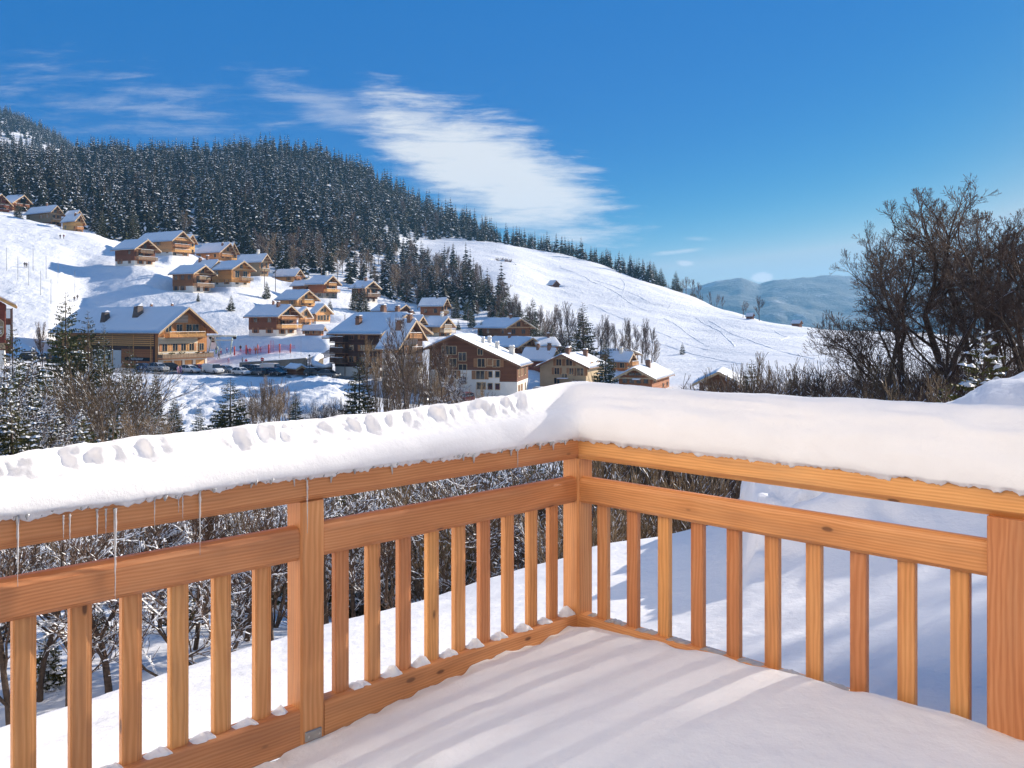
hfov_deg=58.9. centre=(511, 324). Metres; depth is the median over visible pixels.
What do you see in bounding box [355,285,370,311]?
spruce tree
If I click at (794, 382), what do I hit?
bare shrub
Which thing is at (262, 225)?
forest spruce
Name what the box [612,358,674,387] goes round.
chalet
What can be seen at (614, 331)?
bare tree
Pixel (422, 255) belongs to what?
bare tree
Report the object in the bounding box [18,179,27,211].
forest spruce
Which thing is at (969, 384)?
spruce tree
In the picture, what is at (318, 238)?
bare tree
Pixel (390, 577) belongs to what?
bare tree
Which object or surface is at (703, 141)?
sky
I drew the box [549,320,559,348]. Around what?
spruce tree
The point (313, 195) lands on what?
forest spruce
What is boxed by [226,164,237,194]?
forest spruce
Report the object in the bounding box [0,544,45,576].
bare tree
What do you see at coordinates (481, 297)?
spruce tree
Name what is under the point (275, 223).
forest spruce
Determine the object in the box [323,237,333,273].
forest spruce
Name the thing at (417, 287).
bare tree
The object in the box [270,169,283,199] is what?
forest spruce
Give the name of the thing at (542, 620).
snow clump
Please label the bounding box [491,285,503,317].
forest spruce
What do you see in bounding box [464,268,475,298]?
spruce tree
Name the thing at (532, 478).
bare tree
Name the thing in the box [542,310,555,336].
bare tree
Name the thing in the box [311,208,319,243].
forest spruce
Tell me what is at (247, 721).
snow clump
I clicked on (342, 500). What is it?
bare tree
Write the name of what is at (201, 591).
bare tree
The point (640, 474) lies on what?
bare shrub
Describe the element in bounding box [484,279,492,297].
bare tree
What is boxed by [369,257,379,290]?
forest spruce
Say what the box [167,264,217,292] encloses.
chalet
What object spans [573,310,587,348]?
bare tree
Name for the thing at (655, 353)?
bare tree
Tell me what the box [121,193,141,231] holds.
forest spruce
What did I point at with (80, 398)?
spruce tree
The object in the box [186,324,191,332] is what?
window
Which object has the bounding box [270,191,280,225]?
forest spruce
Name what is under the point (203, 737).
snow clump
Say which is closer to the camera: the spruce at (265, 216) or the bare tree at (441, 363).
the bare tree at (441, 363)
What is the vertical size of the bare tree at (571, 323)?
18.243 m
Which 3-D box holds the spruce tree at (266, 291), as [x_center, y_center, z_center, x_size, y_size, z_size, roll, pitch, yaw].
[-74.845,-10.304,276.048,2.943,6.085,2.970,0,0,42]
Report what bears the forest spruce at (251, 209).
on the snowy ground
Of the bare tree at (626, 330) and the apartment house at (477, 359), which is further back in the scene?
the bare tree at (626, 330)
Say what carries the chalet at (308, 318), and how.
on the snowy ground
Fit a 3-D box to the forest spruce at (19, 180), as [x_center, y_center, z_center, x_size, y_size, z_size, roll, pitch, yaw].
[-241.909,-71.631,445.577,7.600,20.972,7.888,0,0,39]
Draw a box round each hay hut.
[546,280,559,286]
[745,313,754,318]
[790,320,802,326]
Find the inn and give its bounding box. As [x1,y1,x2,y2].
[48,303,217,367]
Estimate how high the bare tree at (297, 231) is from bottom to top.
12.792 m
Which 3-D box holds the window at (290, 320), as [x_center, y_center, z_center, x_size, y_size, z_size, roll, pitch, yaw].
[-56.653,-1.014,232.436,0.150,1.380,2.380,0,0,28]
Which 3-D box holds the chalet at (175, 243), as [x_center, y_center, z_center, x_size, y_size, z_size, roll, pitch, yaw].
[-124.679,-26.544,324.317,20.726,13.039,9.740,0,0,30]
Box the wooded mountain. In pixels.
[680,270,1023,337]
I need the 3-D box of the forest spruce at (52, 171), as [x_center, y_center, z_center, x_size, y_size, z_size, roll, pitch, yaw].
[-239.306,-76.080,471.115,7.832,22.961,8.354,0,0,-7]
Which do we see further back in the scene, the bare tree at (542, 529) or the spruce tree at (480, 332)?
the spruce tree at (480, 332)
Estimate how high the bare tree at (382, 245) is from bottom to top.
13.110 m
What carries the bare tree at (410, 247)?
on the snowy ground
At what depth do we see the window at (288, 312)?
231.41 m
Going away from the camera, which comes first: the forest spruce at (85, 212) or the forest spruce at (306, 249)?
the forest spruce at (85, 212)
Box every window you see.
[136,250,144,256]
[159,344,169,351]
[165,324,171,332]
[170,343,178,350]
[173,275,178,279]
[176,324,181,332]
[179,343,188,350]
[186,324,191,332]
[187,343,196,350]
[192,324,198,332]
[194,276,202,282]
[199,343,203,350]
[233,270,240,277]
[241,271,248,277]
[252,327,258,332]
[266,327,272,332]
[278,317,286,323]
[279,328,285,333]
[282,309,290,314]
[288,317,293,322]
[302,331,311,333]
[336,344,344,348]
[347,356,355,361]
[349,344,353,350]
[358,335,367,339]
[358,345,367,350]
[369,345,378,350]
[369,356,378,362]
[439,328,445,335]
[442,346,448,354]
[445,370,460,378]
[449,346,456,354]
[450,358,456,366]
[458,352,465,360]
[458,364,466,373]
[472,370,488,379]
[474,358,488,366]
[476,382,485,389]
[477,348,482,354]
[484,358,495,365]
[487,371,492,377]
[487,383,492,389]
[489,359,503,366]
[495,371,499,377]
[495,383,499,389]
[552,367,561,374]
[553,359,563,365]
[554,377,559,383]
[561,373,567,379]
[563,359,575,365]
[566,368,575,374]
[573,368,586,375]
[617,363,626,367]
[641,379,649,383]
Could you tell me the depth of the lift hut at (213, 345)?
222.66 m
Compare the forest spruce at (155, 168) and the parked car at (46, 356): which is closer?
the parked car at (46, 356)
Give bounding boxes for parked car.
[19,352,44,360]
[43,354,56,359]
[135,363,147,369]
[148,362,169,371]
[164,362,179,370]
[179,365,200,372]
[192,364,201,371]
[221,365,232,372]
[231,367,251,374]
[241,364,252,369]
[247,367,266,375]
[260,367,272,374]
[267,367,286,375]
[303,367,319,375]
[318,369,340,377]
[457,392,474,401]
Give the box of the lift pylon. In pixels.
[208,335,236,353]
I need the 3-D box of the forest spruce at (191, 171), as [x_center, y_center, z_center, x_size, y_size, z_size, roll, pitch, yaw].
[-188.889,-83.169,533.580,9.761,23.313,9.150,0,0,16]
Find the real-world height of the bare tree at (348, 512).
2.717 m
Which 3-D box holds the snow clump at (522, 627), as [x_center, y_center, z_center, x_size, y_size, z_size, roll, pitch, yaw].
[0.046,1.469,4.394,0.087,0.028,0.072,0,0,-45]
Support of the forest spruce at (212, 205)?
on the snowy ground
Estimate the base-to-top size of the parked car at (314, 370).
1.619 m
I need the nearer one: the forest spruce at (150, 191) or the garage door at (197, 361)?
the garage door at (197, 361)
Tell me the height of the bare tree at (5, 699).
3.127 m
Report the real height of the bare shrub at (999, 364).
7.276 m
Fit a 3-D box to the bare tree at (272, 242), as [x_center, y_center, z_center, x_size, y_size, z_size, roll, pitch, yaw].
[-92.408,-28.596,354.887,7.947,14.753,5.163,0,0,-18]
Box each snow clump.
[100,762,122,767]
[143,746,172,759]
[189,731,215,743]
[231,717,258,728]
[271,705,287,715]
[349,680,370,689]
[380,665,402,677]
[411,655,430,667]
[439,648,457,658]
[465,638,483,648]
[490,631,507,640]
[514,623,532,632]
[537,617,552,624]
[558,606,574,616]
[604,618,626,625]
[636,628,657,634]
[666,637,690,643]
[700,646,726,654]
[737,657,763,665]
[779,669,805,676]
[822,681,849,690]
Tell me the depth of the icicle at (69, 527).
2.86 m
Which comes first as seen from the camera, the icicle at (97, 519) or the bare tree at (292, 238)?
the icicle at (97, 519)
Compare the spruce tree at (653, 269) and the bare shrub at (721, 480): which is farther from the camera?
the spruce tree at (653, 269)
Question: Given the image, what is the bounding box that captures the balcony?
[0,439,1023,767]
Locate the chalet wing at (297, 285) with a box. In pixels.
[289,280,308,289]
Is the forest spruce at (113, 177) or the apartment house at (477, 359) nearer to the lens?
the apartment house at (477, 359)
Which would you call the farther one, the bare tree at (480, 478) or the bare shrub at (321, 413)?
the bare shrub at (321, 413)
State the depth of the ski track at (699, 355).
264.16 m
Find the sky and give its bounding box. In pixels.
[0,0,1023,288]
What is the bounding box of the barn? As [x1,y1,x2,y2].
[692,367,742,392]
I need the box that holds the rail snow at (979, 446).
[0,381,1023,521]
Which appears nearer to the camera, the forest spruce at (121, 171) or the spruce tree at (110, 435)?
the spruce tree at (110, 435)
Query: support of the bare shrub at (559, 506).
on the snowy ground
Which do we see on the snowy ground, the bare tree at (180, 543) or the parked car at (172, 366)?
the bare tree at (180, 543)
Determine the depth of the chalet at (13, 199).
388.50 m
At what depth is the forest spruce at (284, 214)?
442.32 m
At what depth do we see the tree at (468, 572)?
19.77 m
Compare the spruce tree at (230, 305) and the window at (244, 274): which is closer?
the spruce tree at (230, 305)
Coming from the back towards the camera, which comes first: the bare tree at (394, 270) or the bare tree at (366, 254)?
the bare tree at (366, 254)
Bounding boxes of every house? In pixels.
[423,333,532,397]
[534,346,607,386]
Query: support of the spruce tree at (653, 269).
on the snowy ground
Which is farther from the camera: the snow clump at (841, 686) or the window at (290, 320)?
the window at (290, 320)
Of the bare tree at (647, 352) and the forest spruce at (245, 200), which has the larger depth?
the forest spruce at (245, 200)
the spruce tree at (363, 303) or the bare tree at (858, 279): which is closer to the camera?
the bare tree at (858, 279)
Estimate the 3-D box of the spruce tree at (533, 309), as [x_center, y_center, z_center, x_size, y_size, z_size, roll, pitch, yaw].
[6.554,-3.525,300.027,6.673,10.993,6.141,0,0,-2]
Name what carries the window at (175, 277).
in the chalet at (196, 278)
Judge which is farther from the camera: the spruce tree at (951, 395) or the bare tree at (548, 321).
the bare tree at (548, 321)
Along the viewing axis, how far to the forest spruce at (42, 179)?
427.46 m
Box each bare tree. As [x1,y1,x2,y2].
[0,355,38,424]
[0,374,56,445]
[0,398,85,449]
[0,521,202,657]
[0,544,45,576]
[0,544,57,572]
[0,545,41,725]
[0,550,53,641]
[1,533,119,618]
[29,322,52,379]
[29,526,148,701]
[36,535,166,693]
[47,534,118,706]
[50,410,89,443]
[58,522,195,607]
[67,525,158,614]
[93,529,143,630]
[95,538,251,676]
[101,517,286,665]
[132,523,181,627]
[133,523,193,627]
[164,510,262,624]
[175,513,280,629]
[181,210,194,231]
[183,515,249,650]
[184,506,286,619]
[189,504,331,641]
[225,506,284,612]
[231,507,286,640]
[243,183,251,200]
[247,495,361,599]
[253,235,268,252]
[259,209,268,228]
[262,241,275,257]
[268,232,281,266]
[271,516,331,625]
[274,499,347,590]
[287,233,297,263]
[288,244,300,268]
[295,226,302,247]
[298,229,307,246]
[299,239,310,263]
[306,236,315,257]
[312,234,324,264]
[314,242,330,274]
[324,491,396,516]
[326,491,390,594]
[326,493,401,617]
[329,250,345,279]
[329,486,423,610]
[336,243,349,273]
[343,238,351,258]
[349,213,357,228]
[349,540,414,610]
[354,254,366,276]
[359,248,373,276]
[364,259,373,275]
[368,267,380,282]
[376,239,386,264]
[378,315,419,409]
[388,263,401,289]
[390,264,402,297]
[390,265,401,294]
[393,242,400,258]
[394,478,484,600]
[395,263,406,289]
[397,200,404,213]
[399,273,410,303]
[405,256,412,275]
[408,240,417,257]
[408,262,416,287]
[411,468,542,579]
[411,471,560,589]
[412,283,422,296]
[414,264,428,280]
[414,289,418,309]
[417,249,425,269]
[417,341,455,403]
[419,258,425,276]
[420,280,430,296]
[426,256,441,271]
[430,264,442,288]
[431,371,473,403]
[436,466,562,493]
[443,268,449,284]
[447,266,458,288]
[453,255,461,270]
[455,272,466,303]
[471,270,484,294]
[482,462,554,481]
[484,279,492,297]
[493,295,504,317]
[497,277,507,301]
[510,294,518,313]
[514,301,523,316]
[514,473,595,562]
[526,308,535,335]
[535,312,546,329]
[536,306,544,333]
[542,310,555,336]
[551,304,562,340]
[553,308,564,348]
[558,301,576,349]
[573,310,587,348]
[592,324,603,347]
[595,314,611,358]
[601,324,612,343]
[602,319,611,350]
[607,323,616,350]
[618,318,632,348]
[623,335,640,351]
[631,324,639,358]
[637,318,650,363]
[638,339,649,363]
[640,327,648,363]
[643,344,649,360]
[646,327,658,362]
[648,340,660,362]
[683,277,690,290]
[742,301,749,313]
[753,296,764,320]
[786,191,1023,402]
[797,220,976,396]
[821,172,1023,392]
[860,200,1023,378]
[871,219,1023,393]
[884,209,1023,374]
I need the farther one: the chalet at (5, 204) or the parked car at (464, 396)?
the chalet at (5, 204)
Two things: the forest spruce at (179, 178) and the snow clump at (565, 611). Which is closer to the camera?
the snow clump at (565, 611)
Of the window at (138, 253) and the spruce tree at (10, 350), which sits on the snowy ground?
the spruce tree at (10, 350)
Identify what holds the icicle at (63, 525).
hanging from the rail snow at (979, 446)
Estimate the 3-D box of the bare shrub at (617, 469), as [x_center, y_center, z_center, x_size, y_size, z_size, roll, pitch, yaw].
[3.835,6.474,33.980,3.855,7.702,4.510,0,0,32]
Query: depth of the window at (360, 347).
176.24 m
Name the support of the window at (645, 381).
in the chalet at (652, 374)
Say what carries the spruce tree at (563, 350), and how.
on the snowy ground
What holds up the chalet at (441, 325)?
on the snowy ground
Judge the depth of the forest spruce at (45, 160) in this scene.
515.57 m
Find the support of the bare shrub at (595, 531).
on the snowy ground
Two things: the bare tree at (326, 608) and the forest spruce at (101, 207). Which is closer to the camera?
the bare tree at (326, 608)
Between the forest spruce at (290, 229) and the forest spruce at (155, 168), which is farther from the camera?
the forest spruce at (155, 168)
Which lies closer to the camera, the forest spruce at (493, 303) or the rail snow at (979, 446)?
the rail snow at (979, 446)
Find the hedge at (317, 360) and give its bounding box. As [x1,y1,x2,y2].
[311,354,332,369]
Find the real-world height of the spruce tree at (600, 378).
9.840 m
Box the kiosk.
[284,363,305,374]
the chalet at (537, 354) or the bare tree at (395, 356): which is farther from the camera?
the chalet at (537, 354)
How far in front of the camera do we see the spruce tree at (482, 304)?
329.33 m
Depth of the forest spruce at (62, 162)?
554.25 m
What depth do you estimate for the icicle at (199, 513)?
3.17 m
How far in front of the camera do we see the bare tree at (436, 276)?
349.08 m
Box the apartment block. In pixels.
[321,304,432,377]
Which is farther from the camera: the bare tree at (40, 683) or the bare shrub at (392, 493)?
the bare shrub at (392, 493)
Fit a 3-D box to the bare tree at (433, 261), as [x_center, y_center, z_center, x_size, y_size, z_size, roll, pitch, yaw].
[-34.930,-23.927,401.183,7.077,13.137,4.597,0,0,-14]
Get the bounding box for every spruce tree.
[0,322,33,400]
[0,372,40,445]
[0,397,46,455]
[0,623,9,643]
[2,358,41,424]
[7,386,64,447]
[13,202,23,218]
[19,348,51,394]
[32,405,71,449]
[35,367,55,412]
[35,380,80,441]
[36,625,65,692]
[37,292,92,404]
[63,314,110,406]
[65,373,92,444]
[68,409,99,443]
[89,324,119,411]
[92,386,123,442]
[92,605,112,640]
[95,211,108,237]
[111,367,136,436]
[114,344,150,418]
[128,211,138,238]
[129,409,149,435]
[140,395,161,434]
[149,369,165,426]
[155,418,164,434]
[162,596,201,625]
[163,395,186,432]
[191,408,206,431]
[205,377,249,429]
[226,296,235,310]
[231,591,245,630]
[232,515,286,604]
[261,282,270,298]
[288,392,303,420]
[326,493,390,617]
[338,353,374,413]
[348,284,359,309]
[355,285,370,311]
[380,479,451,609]
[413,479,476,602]
[450,295,461,317]
[454,261,471,293]
[461,297,472,319]
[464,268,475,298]
[466,310,476,327]
[473,278,484,306]
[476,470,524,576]
[477,271,484,299]
[478,321,482,335]
[479,285,492,308]
[487,294,496,316]
[498,299,506,317]
[503,290,512,315]
[509,293,517,316]
[522,303,536,330]
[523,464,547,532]
[528,300,539,327]
[531,313,537,335]
[532,321,539,336]
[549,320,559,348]
[558,324,573,352]
[569,302,599,357]
[571,341,578,351]
[592,342,618,383]
[652,262,660,283]
[658,269,666,286]
[670,273,681,291]
[678,344,684,354]
[744,360,760,392]
[936,377,956,402]
[947,330,1008,400]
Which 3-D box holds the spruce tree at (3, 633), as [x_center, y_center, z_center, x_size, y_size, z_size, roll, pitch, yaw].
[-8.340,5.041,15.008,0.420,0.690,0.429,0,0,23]
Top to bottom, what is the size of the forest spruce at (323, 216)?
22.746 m
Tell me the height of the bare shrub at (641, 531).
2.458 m
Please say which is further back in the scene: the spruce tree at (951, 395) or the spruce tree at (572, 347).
the spruce tree at (572, 347)
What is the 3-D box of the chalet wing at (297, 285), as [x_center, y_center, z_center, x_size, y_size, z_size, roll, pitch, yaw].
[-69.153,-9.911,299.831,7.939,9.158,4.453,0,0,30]
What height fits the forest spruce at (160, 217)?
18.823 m
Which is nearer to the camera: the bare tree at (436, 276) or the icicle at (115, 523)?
the icicle at (115, 523)
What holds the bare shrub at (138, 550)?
on the snowy ground
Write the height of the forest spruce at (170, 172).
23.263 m
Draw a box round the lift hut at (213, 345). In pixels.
[207,335,220,348]
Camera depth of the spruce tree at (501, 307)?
299.88 m
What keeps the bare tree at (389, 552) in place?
on the snowy ground
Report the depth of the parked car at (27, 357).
173.35 m
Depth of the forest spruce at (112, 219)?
362.47 m
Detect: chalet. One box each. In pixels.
[0,193,13,211]
[6,194,32,211]
[23,202,65,226]
[60,212,85,231]
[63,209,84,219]
[110,238,161,266]
[139,230,193,255]
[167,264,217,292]
[187,234,197,254]
[193,255,219,284]
[195,242,236,260]
[211,260,256,286]
[231,242,239,259]
[237,249,272,276]
[243,300,303,335]
[272,268,304,281]
[274,289,320,306]
[298,306,313,326]
[304,271,341,298]
[310,303,333,323]
[348,277,381,302]
[370,303,414,313]
[409,310,427,324]
[417,294,450,316]
[424,312,456,336]
[473,314,535,336]
[491,333,537,353]
[521,342,558,371]
[532,332,561,349]
[598,348,642,360]
[608,347,638,370]
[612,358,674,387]
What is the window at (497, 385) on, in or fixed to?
in the apartment house at (477, 359)
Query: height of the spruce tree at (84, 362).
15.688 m
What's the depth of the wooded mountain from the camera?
3865.17 m
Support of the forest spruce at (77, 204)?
on the snowy ground
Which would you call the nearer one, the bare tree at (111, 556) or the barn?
the bare tree at (111, 556)
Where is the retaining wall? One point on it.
(285, 362)
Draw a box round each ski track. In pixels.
[586,303,707,349]
[594,280,654,304]
[604,286,648,311]
[648,340,742,363]
[664,318,707,345]
[708,320,813,358]
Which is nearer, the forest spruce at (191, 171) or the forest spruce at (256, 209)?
the forest spruce at (256, 209)
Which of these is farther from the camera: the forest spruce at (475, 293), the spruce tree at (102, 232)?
the spruce tree at (102, 232)
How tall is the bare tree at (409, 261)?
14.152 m
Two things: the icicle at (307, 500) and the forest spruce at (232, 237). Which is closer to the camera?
the icicle at (307, 500)
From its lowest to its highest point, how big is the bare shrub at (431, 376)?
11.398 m
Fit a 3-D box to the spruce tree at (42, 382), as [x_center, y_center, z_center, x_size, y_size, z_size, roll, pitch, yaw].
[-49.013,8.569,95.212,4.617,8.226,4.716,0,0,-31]
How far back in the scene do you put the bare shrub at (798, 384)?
108.94 m
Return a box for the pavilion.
[301,324,327,335]
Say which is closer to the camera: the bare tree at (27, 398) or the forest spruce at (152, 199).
the bare tree at (27, 398)
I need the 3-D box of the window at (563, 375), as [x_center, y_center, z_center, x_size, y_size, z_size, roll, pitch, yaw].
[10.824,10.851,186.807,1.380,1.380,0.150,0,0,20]
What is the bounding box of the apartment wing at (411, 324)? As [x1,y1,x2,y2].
[375,313,427,392]
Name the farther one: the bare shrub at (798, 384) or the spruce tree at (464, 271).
the spruce tree at (464, 271)
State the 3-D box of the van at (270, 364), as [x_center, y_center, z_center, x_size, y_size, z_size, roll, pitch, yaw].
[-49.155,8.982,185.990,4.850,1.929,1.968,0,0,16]
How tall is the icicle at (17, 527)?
0.214 m
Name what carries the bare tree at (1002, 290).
on the snowy ground
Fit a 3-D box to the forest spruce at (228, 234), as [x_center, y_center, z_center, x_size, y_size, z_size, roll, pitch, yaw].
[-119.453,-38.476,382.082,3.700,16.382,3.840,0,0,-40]
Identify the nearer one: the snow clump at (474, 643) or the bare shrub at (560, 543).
the snow clump at (474, 643)
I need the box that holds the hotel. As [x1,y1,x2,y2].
[0,296,16,365]
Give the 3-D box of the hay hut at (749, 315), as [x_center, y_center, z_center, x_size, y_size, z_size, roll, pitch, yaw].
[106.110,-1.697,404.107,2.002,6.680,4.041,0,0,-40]
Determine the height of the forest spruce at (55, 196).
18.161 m
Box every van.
[202,363,223,373]
[260,363,279,366]
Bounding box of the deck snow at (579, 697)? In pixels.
[254,626,1023,767]
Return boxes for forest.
[0,105,714,313]
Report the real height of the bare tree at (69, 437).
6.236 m
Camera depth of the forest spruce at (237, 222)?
409.49 m
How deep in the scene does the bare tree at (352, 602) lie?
15.25 m
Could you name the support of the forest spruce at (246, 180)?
on the snowy ground
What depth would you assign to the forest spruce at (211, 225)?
404.77 m
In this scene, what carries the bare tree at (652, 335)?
on the snowy ground
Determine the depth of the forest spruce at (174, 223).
398.63 m
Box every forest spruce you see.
[0,140,8,166]
[0,167,8,192]
[1,152,10,173]
[9,163,17,192]
[13,147,20,175]
[14,143,24,169]
[15,159,25,194]
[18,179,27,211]
[22,153,32,181]
[24,173,32,208]
[26,150,36,184]
[27,144,38,177]
[29,145,41,169]
[32,174,43,206]
[38,171,47,193]
[43,150,51,175]
[43,153,51,188]
[46,156,57,195]
[48,160,60,199]
[49,176,60,205]
[58,174,66,199]
[58,185,70,219]
[60,148,66,175]
[61,176,70,210]
[65,175,76,210]
[67,165,79,203]
[72,175,79,206]
[73,188,80,209]
[78,185,84,213]
[78,195,90,228]
[79,159,88,189]
[80,153,90,178]
[81,169,85,199]
[86,172,97,207]
[89,192,98,228]
[94,183,102,213]
[96,185,107,224]
[97,175,112,218]
[101,194,112,222]
[102,202,120,237]
[105,163,111,191]
[108,166,118,192]
[109,179,115,203]
[109,206,116,233]
[110,186,122,217]
[112,179,122,224]
[115,159,125,190]
[116,163,123,196]
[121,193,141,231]
[125,186,136,214]
[127,197,136,231]
[129,208,139,237]
[130,159,140,191]
[131,164,137,195]
[132,176,141,215]
[137,193,147,223]
[138,172,147,200]
[138,181,146,219]
[138,194,151,236]
[142,195,155,232]
[146,175,161,202]
[148,174,159,214]
[149,151,157,174]
[149,172,159,205]
[149,179,158,214]
[152,159,159,186]
[152,191,159,215]
[152,197,158,231]
[156,195,167,229]
[158,188,164,222]
[163,186,171,211]
[164,192,174,216]
[166,162,174,188]
[169,198,180,230]
[174,166,181,196]
[175,177,190,219]
[179,198,196,233]
[181,174,192,213]
[186,163,198,198]
[187,181,195,208]
[189,178,196,204]
[195,194,210,236]
[196,151,205,178]
[197,171,207,213]
[204,164,208,200]
[205,183,216,221]
[208,156,222,179]
[209,203,218,239]
[209,210,223,242]
[210,179,221,218]
[221,213,226,239]
[225,208,232,240]
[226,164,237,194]
[226,195,234,229]
[226,215,238,245]
[226,221,231,241]
[227,167,234,192]
[231,162,242,194]
[231,182,238,213]
[232,199,245,240]
[233,193,243,226]
[233,201,241,241]
[234,185,246,219]
[235,219,244,253]
[240,181,250,219]
[240,220,250,253]
[242,174,248,203]
[247,191,259,225]
[250,198,259,234]
[250,206,258,242]
[256,210,269,240]
[257,212,268,245]
[260,195,267,222]
[261,168,270,202]
[261,223,269,240]
[267,179,273,213]
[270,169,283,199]
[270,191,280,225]
[270,210,281,237]
[270,212,283,240]
[277,196,300,235]
[278,196,286,224]
[278,239,288,268]
[281,237,292,268]
[282,194,286,233]
[284,209,296,248]
[284,231,291,267]
[286,174,300,201]
[286,175,292,200]
[286,181,295,204]
[286,183,294,210]
[289,197,295,226]
[292,194,303,227]
[295,178,310,214]
[298,208,305,229]
[302,194,309,222]
[303,194,319,233]
[304,231,311,262]
[310,183,316,215]
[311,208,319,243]
[312,186,320,220]
[318,195,330,228]
[319,197,331,229]
[319,202,328,236]
[321,206,337,242]
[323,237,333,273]
[329,187,337,216]
[334,189,345,221]
[341,199,348,222]
[348,170,356,200]
[361,191,374,227]
[363,203,374,232]
[365,209,372,231]
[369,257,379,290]
[378,263,389,296]
[379,255,392,288]
[382,191,393,219]
[426,262,436,291]
[437,267,453,307]
[453,273,464,309]
[461,267,474,308]
[472,277,480,311]
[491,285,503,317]
[493,263,510,296]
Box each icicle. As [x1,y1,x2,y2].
[16,516,19,580]
[62,515,63,538]
[69,514,70,548]
[95,509,98,533]
[104,508,107,527]
[113,508,116,588]
[199,490,200,541]
[306,480,307,532]
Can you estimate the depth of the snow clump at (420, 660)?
3.93 m
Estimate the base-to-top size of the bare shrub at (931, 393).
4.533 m
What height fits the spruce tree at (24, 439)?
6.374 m
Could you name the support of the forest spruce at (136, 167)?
on the snowy ground
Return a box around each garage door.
[185,360,191,364]
[196,359,203,363]
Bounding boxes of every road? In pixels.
[6,357,360,378]
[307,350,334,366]
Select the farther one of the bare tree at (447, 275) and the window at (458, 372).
the bare tree at (447, 275)
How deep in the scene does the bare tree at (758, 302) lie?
419.07 m
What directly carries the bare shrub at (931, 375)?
on the snowy ground
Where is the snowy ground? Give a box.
[0,115,1023,767]
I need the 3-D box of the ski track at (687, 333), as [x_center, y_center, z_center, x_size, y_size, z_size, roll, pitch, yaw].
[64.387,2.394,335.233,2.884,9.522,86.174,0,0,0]
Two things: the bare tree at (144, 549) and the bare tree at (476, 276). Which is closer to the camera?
the bare tree at (144, 549)
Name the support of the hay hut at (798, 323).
on the snowy ground
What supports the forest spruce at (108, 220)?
on the snowy ground
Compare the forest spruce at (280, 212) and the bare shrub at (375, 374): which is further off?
the forest spruce at (280, 212)
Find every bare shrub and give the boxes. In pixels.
[1,531,120,617]
[24,370,127,443]
[37,352,205,442]
[88,524,182,554]
[112,412,184,437]
[119,520,191,541]
[130,512,241,601]
[206,496,344,627]
[232,393,264,423]
[241,379,275,423]
[255,374,290,421]
[255,396,281,422]
[265,385,301,420]
[295,406,319,418]
[303,397,335,418]
[317,404,345,418]
[320,395,357,414]
[325,482,438,616]
[329,470,527,588]
[360,339,401,412]
[360,476,525,602]
[369,331,427,411]
[381,468,513,543]
[385,345,437,409]
[412,349,449,405]
[422,356,459,404]
[430,460,647,576]
[432,366,460,403]
[460,382,489,401]
[506,460,706,568]
[514,461,668,484]
[514,461,729,560]
[514,505,657,563]
[529,460,733,514]
[534,463,739,535]
[545,483,707,553]
[559,504,652,545]
[573,372,773,393]
[592,460,669,531]
[592,461,741,528]
[593,463,668,485]
[593,515,690,542]
[594,509,685,538]
[611,476,694,537]
[638,470,740,498]
[644,483,739,537]
[645,468,718,493]
[647,469,732,491]
[681,368,840,396]
[684,362,753,392]
[688,375,740,391]
[690,474,741,498]
[692,382,829,396]
[727,378,860,396]
[733,368,849,396]
[739,353,816,394]
[747,367,785,393]
[756,366,918,399]
[768,366,860,396]
[774,356,909,396]
[775,371,839,390]
[777,377,958,402]
[782,354,967,402]
[797,387,922,401]
[823,360,940,397]
[842,360,897,392]
[845,356,948,400]
[846,369,1020,401]
[864,362,1015,400]
[865,373,955,402]
[884,356,1023,400]
[914,345,1020,396]
[955,349,1023,385]
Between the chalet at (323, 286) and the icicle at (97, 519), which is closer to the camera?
the icicle at (97, 519)
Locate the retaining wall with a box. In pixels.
[239,357,306,366]
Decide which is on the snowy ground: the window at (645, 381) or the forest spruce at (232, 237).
the forest spruce at (232, 237)
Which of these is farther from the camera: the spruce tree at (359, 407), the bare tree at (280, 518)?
the spruce tree at (359, 407)
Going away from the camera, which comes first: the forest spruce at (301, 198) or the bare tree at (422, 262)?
the bare tree at (422, 262)
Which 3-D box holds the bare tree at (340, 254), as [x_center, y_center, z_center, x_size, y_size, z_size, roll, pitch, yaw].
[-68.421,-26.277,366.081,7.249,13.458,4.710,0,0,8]
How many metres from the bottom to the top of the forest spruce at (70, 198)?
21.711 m
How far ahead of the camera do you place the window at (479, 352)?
167.18 m
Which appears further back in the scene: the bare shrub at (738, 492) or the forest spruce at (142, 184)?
the forest spruce at (142, 184)
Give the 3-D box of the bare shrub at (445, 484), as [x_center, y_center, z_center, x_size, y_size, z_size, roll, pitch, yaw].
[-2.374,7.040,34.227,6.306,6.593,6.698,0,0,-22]
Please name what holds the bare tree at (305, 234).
on the snowy ground
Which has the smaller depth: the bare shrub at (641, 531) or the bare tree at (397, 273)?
the bare shrub at (641, 531)
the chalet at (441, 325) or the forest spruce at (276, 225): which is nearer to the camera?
the chalet at (441, 325)
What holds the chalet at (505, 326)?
on the snowy ground

